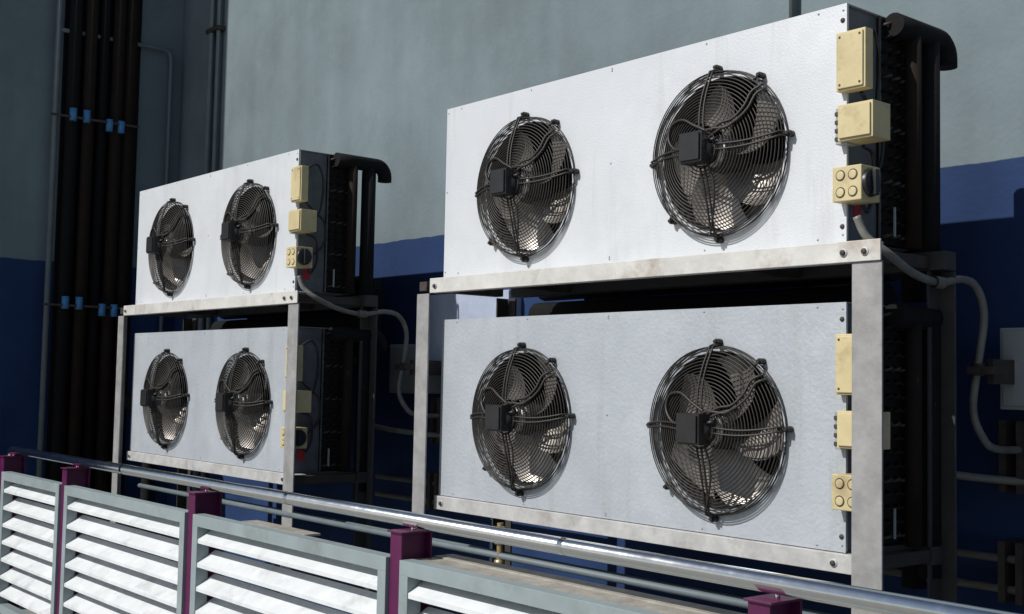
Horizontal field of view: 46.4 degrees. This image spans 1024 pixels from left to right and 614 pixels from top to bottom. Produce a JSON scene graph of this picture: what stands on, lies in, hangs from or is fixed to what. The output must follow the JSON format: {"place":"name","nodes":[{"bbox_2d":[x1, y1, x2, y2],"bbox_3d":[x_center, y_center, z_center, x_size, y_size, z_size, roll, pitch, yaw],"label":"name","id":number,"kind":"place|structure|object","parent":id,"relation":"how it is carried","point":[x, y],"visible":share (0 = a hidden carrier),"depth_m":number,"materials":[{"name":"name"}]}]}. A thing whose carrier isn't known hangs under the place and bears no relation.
{"place":"outdoors","nodes":[
{"label":"outdoors","id":0,"kind":"place"},
{"bbox_2d":[19,605,36,613],"bbox_3d":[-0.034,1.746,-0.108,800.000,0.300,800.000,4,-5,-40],"label":"ground","id":1,"kind":"structure","parent":0,"point":[26,610],"depth_m":8.00,"materials":[{"name":"concrete"}]},
{"bbox_2d":[0,455,25,613],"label":"fence post","id":2,"kind":"object","parent":1,"relation":"on","point":[15,463],"visible":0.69,"depth_m":7.70,"materials":[{"name":"purple metal"}]},
{"bbox_2d":[0,471,61,613],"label":"louver panel","id":3,"kind":"object","parent":2,"relation":"attached to","point":[31,575],"visible":0.83,"depth_m":7.26,"materials":[{"name":"white metal"}]},
{"bbox_2d":[7,446,1020,613],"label":"handrail","id":4,"kind":"object","parent":2,"relation":"attached to","point":[777,585],"visible":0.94,"depth_m":3.60,"materials":[{"name":"silver metal"}]},
{"bbox_2d":[56,467,89,613],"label":"fence post","id":5,"kind":"object","parent":1,"relation":"on","point":[78,476],"visible":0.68,"depth_m":6.83,"materials":[{"name":"purple metal"}]},
{"bbox_2d":[0,0,184,579],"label":"return wall","id":6,"kind":"structure","parent":1,"relation":"on","point":[27,39],"depth_m":8.63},
{"bbox_2d":[34,0,172,538],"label":"return wall conduit","id":7,"kind":"object","parent":6,"relation":"attached to","point":[60,29],"visible":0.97,"depth_m":8.65,"materials":[{"name":"grey metal"}]},
{"bbox_2d":[43,0,156,565],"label":"insulated riser pipes","id":8,"kind":"object","parent":1,"relation":"on","point":[94,235],"visible":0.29,"depth_m":8.79,"materials":[{"name":"black rubber"}]},
{"bbox_2d":[42,108,138,316],"bbox_3d":[-3.078,-0.687,8.744,0.650,1.500,0.052,4,-5,-40],"label":"pipe support rail","id":9,"kind":"object","parent":8,"relation":"attached to","point":[110,123],"visible":0.99,"depth_m":8.73,"materials":[{"name":"blue metal"}]},
{"bbox_2d":[184,490,221,613],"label":"fence post","id":10,"kind":"object","parent":1,"relation":"on","point":[208,502],"visible":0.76,"depth_m":5.57,"materials":[{"name":"purple metal"}]},
{"bbox_2d":[59,485,187,613],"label":"louver panel","id":11,"kind":"object","parent":10,"relation":"attached to","point":[99,586],"visible":0.88,"depth_m":6.20,"materials":[{"name":"white metal"}]},
{"bbox_2d":[109,290,377,595],"bbox_3d":[-1.596,0.974,6.737,0.540,2.025,2.288,4,-5,-40],"label":"steel stand","id":12,"kind":"object","parent":1,"relation":"on","point":[292,304],"visible":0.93,"depth_m":6.16,"materials":[{"name":"grey metal"}]},
{"bbox_2d":[130,327,386,498],"bbox_3d":[-1.613,0.571,6.727,2.086,0.886,0.635,-2,-5,44],"label":"condenser unit","id":13,"kind":"object","parent":12,"relation":"on","point":[216,396],"visible":1,"depth_m":6.24,"materials":[{"name":"paint"}]},
{"bbox_2d":[135,149,391,324],"bbox_3d":[-1.595,-0.329,6.782,2.086,0.872,0.635,-2,-5,44],"label":"condenser unit","id":14,"kind":"object","parent":12,"relation":"on","point":[278,223],"visible":0.99,"depth_m":6.25,"materials":[{"name":"metal"}]},
{"bbox_2d":[138,483,830,613],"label":"pipe run","id":15,"kind":"object","parent":12,"relation":"on","point":[691,592],"visible":0.58,"depth_m":4.47,"materials":[{"name":"grey metal"}]},
{"bbox_2d":[494,522,505,563],"bbox_3d":[-0.047,0.922,4.539,0.036,0.202,0.042,4,-5,-40],"label":"brass valve","id":16,"kind":"object","parent":15,"relation":"on","point":[499,548],"visible":0.36,"depth_m":4.53,"materials":[{"name":"gold metal"}]},
{"bbox_2d":[387,528,433,613],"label":"fence post","id":17,"kind":"object","parent":1,"relation":"on","point":[408,543],"visible":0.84,"depth_m":4.29,"materials":[{"name":"purple metal"}]},
{"bbox_2d":[189,513,389,613],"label":"louver panel","id":18,"kind":"object","parent":17,"relation":"attached to","point":[362,567],"visible":0.85,"depth_m":4.95,"materials":[{"name":"white metal"}]},
{"bbox_2d":[242,520,744,613],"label":"dusty ledge","id":19,"kind":"object","parent":17,"relation":"attached to","point":[656,603],"visible":0.75,"depth_m":3.81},
{"bbox_2d":[412,238,956,613],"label":"steel stand","id":20,"kind":"object","parent":1,"relation":"on","point":[866,265],"visible":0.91,"depth_m":3.69,"materials":[{"name":"grey metal"}]},
{"bbox_2d":[439,302,958,588],"bbox_3d":[0.458,0.459,4.271,2.086,0.886,0.635,-2,-5,44],"label":"condenser unit","id":21,"kind":"object","parent":20,"relation":"on","point":[732,421],"visible":0.94,"depth_m":3.92,"materials":[{"name":"paint"}]},
{"bbox_2d":[444,3,957,302],"bbox_3d":[0.476,-0.440,4.326,2.086,0.872,0.635,-2,-5,44],"label":"condenser unit","id":22,"kind":"object","parent":20,"relation":"on","point":[819,126],"visible":1,"depth_m":3.90,"materials":[{"name":"metal"}]},
{"bbox_2d":[743,594,803,613],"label":"fence post","id":23,"kind":"object","parent":1,"relation":"on","point":[766,604],"visible":0.76,"depth_m":3.06,"materials":[{"name":"purple metal"}]},
{"bbox_2d":[398,559,663,613],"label":"louver panel","id":24,"kind":"object","parent":23,"relation":"attached to","point":[458,590],"visible":1,"depth_m":3.91,"materials":[{"name":"white metal"}]},
{"bbox_2d":[164,0,1023,613],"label":"painted wall","id":25,"kind":"structure","parent":0,"point":[390,82],"depth_m":6.48,"materials":[{"name":"grey paint"}]},
{"bbox_2d":[192,0,225,490],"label":"wall conduit","id":26,"kind":"object","parent":25,"relation":"attached to","point":[213,30],"depth_m":8.86,"materials":[{"name":"grey metal"}]},
{"bbox_2d":[210,276,385,364],"bbox_3d":[-1.265,0.098,7.339,0.393,0.500,1.820,4,-5,-40],"label":"insulated pipe run","id":27,"kind":"object","parent":25,"relation":"attached to","point":[278,320],"visible":0.2,"depth_m":7.03,"materials":[{"name":"black rubber"}]},
{"bbox_2d":[297,275,441,417],"bbox_3d":[-0.679,0.220,6.181,0.954,0.712,0.094,4,-4,-37],"label":"flexible conduit","id":28,"kind":"object","parent":25,"relation":"attached to","point":[434,368],"visible":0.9,"depth_m":6.27,"materials":[{"name":"grey plastic"}]},
{"bbox_2d":[375,398,444,510],"bbox_3d":[-0.205,0.777,6.156,1.786,0.600,0.319,-2,-5,42],"label":"wall conduit run","id":29,"kind":"object","parent":25,"relation":"attached to","point":[432,480],"depth_m":6.44,"materials":[{"name":"grey metal"}]},
{"bbox_2d":[389,344,440,393],"bbox_3d":[-0.548,0.344,6.636,0.174,0.270,0.290,4,-5,-40],"label":"electrical enclosure","id":30,"kind":"object","parent":25,"relation":"attached to","point":[408,380],"visible":0.38,"depth_m":6.57,"materials":[{"name":"grey plastic"}]},
{"bbox_2d":[416,290,521,360],"bbox_3d":[-0.244,0.128,6.359,0.089,0.400,0.800,4,-5,-40],"label":"sheet metal duct","id":31,"kind":"object","parent":25,"relation":"attached to","point":[449,306],"visible":0.14,"depth_m":6.38,"materials":[{"name":"silver metal"}]},
{"bbox_2d":[528,248,900,315],"bbox_3d":[0.807,-0.013,4.882,0.393,0.500,1.820,4,-5,-40],"label":"insulated pipe run","id":32,"kind":"object","parent":25,"relation":"attached to","point":[827,290],"visible":0.22,"depth_m":4.66,"materials":[{"name":"black rubber"}]},
{"bbox_2d":[789,0,795,17],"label":"wall conduit","id":33,"kind":"object","parent":25,"relation":"attached to","point":[792,8],"depth_m":4.84,"materials":[{"name":"grey metal"}]},
{"bbox_2d":[853,215,1021,453],"bbox_3d":[1.393,0.108,3.725,0.954,0.712,0.094,4,-4,-37],"label":"flexible conduit","id":34,"kind":"object","parent":25,"relation":"attached to","point":[998,371],"visible":0.91,"depth_m":3.81,"materials":[{"name":"grey plastic"}]},
{"bbox_2d":[883,420,1023,605],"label":"wall conduit run","id":35,"kind":"object","parent":25,"relation":"attached to","point":[1009,559],"depth_m":3.98,"materials":[{"name":"grey metal"}]},
{"bbox_2d":[1000,328,1023,409],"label":"electrical enclosure","id":36,"kind":"object","parent":25,"relation":"attached to","point":[1011,348],"visible":0.92,"depth_m":3.92,"materials":[{"name":"grey plastic"}]}
]}

